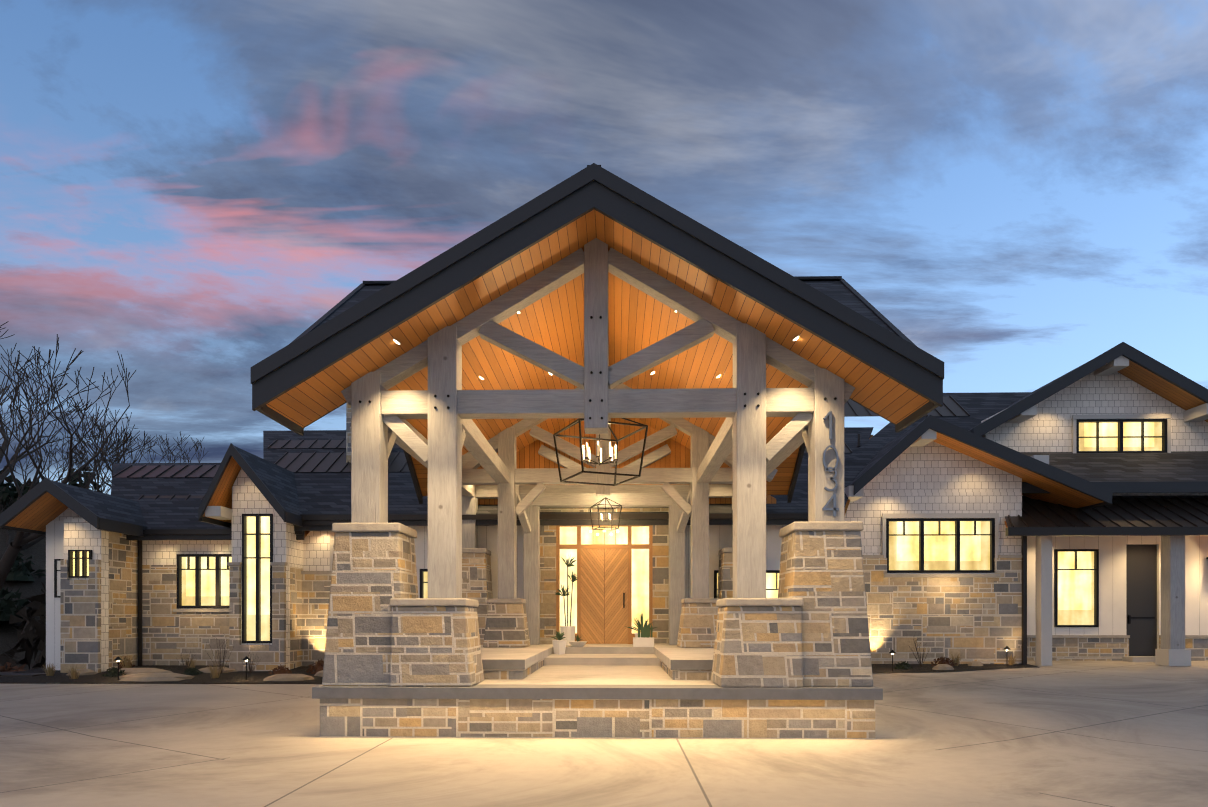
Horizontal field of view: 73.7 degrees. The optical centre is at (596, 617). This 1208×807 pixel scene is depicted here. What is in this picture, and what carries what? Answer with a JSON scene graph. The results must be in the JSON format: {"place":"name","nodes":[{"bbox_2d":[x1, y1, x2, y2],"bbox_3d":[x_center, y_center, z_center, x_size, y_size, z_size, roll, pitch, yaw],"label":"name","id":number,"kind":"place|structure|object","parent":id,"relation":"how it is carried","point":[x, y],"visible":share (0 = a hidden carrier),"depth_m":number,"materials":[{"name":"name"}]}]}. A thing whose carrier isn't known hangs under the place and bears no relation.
{"place":"outdoors","nodes":[
{"label":"outdoors","id":0,"kind":"place"},
{"bbox_2d":[0,511,45,669],"bbox_3d":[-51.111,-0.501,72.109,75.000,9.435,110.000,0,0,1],"label":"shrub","id":1,"kind":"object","parent":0,"point":[8,631],"depth_m":30.93,"materials":[{"name":"plant"}]},
{"bbox_2d":[0,468,107,669],"bbox_3d":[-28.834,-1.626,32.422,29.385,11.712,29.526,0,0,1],"label":"tree","id":2,"kind":"object","parent":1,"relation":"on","point":[32,630],"visible":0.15,"depth_m":28.62,"materials":[{"name":"plant"}]},
{"bbox_2d":[23,683,321,683],"bbox_3d":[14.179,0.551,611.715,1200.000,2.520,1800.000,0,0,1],"label":"curb","id":3,"kind":"structure","parent":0,"point":[208,683],"depth_m":21.92,"materials":[{"name":"grey concrete"}]},
{"bbox_2d":[0,368,127,549],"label":"tree","id":4,"kind":"object","parent":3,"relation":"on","point":[29,544],"visible":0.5,"depth_m":31.94,"materials":[{"name":"brown plant"}]},
{"bbox_2d":[0,321,141,591],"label":"tree","id":5,"kind":"object","parent":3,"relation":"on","point":[10,555],"visible":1,"depth_m":22.57,"materials":[{"name":"brown plant"}]},
{"bbox_2d":[50,390,205,493],"bbox_3d":[-18.951,-3.075,34.284,5.742,11.856,13.114,0,0,-19],"label":"tree","id":6,"kind":"object","parent":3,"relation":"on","point":[124,449],"visible":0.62,"depth_m":30.58,"materials":[{"name":"brown plant"}]},
{"bbox_2d":[0,443,390,683],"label":"house wing","id":7,"kind":"structure","parent":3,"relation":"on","point":[158,563],"depth_m":21.06,"materials":[{"name":"beige stone"}]},
{"bbox_2d":[0,635,1018,683],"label":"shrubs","id":8,"kind":"object","parent":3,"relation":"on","point":[127,671],"visible":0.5,"depth_m":19.98,"materials":[{"name":"green plant"}]},
{"bbox_2d":[263,403,873,598],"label":"house","id":9,"kind":"structure","parent":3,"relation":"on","point":[317,463],"depth_m":21.81,"materials":[{"name":"black"}]},
{"bbox_2d":[363,165,860,446],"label":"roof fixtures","id":10,"kind":"object","parent":9,"relation":"attached to","point":[819,278],"visible":0.1,"depth_m":16.03,"materials":[{"name":"black metal"}]},
{"bbox_2d":[0,661,1207,806],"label":"driveway","id":11,"kind":"structure","parent":0,"point":[1093,734],"depth_m":10.40,"materials":[{"name":"concrete"}]},
{"bbox_2d":[0,664,1036,682],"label":"planting beds","id":12,"kind":"object","parent":11,"relation":"on","point":[227,677],"visible":0.3,"depth_m":19.81,"materials":[{"name":"soil"},{"name":"mulch"}]},
{"bbox_2d":[114,646,1010,679],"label":"landscape lights","id":13,"kind":"object","parent":12,"relation":"on","point":[246,658],"visible":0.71,"depth_m":18.97,"materials":[{"name":"black metal"}]},
{"bbox_2d":[312,644,882,738],"bbox_3d":[0.092,1.341,16.736,8.360,1.280,9.890,0,0,1],"label":"terrace base","id":14,"kind":"object","parent":11,"relation":"on","point":[663,691],"visible":0.52,"depth_m":11.89,"materials":[{"name":"stone"}]},
{"bbox_2d":[322,521,872,687],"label":"stone piers","id":15,"kind":"structure","parent":14,"relation":"on","point":[387,626],"depth_m":12.05,"materials":[{"name":"beige stone"}]},
{"bbox_2d":[341,238,854,644],"bbox_3d":[0.100,-2.584,17.049,9.200,6.570,9.345,0,0,1],"label":"timber frame","id":16,"kind":"object","parent":14,"relation":"on","point":[679,480],"visible":0.79,"depth_m":12.47,"materials":[{"name":"beige wood"}]},
{"bbox_2d":[251,163,943,503],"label":"porch roof","id":17,"kind":"structure","parent":16,"relation":"on","point":[884,366],"depth_m":11.78,"materials":[{"name":"brown wood"}]},
{"bbox_2d":[394,310,798,379],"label":"recessed lights","id":18,"kind":"object","parent":17,"relation":"attached to","point":[651,373],"visible":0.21,"depth_m":13.28},
{"bbox_2d":[359,316,836,419],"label":"frame bolts","id":19,"kind":"object","parent":16,"relation":"attached to","point":[600,372],"visible":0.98,"depth_m":12.38,"materials":[{"name":"black metal"}]},
{"bbox_2d":[553,418,647,485],"bbox_3d":[0.053,-4.036,15.082,1.372,2.905,1.372,0,0,-23],"label":"chandelier","id":20,"kind":"object","parent":16,"relation":"hanging from","point":[599,451],"visible":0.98,"depth_m":15.04,"materials":[{"name":"black metal"}]},
{"bbox_2d":[590,497,621,530],"bbox_3d":[0.223,-2.608,20.129,0.648,0.798,0.648,0,0,-19],"label":"lantern","id":21,"kind":"object","parent":16,"relation":"attached to","point":[605,508],"visible":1,"depth_m":20.12,"materials":[{"name":"black metal"}]},
{"bbox_2d":[822,411,838,516],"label":"house numbers","id":22,"kind":"object","parent":16,"relation":"attached to","point":[834,509],"visible":1,"depth_m":12.24,"materials":[{"name":"metal"}]},
{"bbox_2d":[551,555,656,654],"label":"potted plants","id":23,"kind":"object","parent":14,"relation":"on","point":[565,636],"depth_m":19.50,"materials":[{"name":"green plant"}]},
{"bbox_2d":[540,508,668,643],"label":"entry wall","id":24,"kind":"structure","parent":14,"relation":"on","point":[621,582],"depth_m":21.26,"materials":[{"name":"wood"}]},
{"bbox_2d":[844,342,1207,667],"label":"house wing","id":25,"kind":"structure","parent":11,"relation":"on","point":[1064,517],"depth_m":22.72,"materials":[{"name":"beige stone"}]},
{"bbox_2d":[0,0,1207,494],"label":"sky","id":26,"kind":"structure","parent":0,"point":[1019,188],"materials":[{"name":"blue"}]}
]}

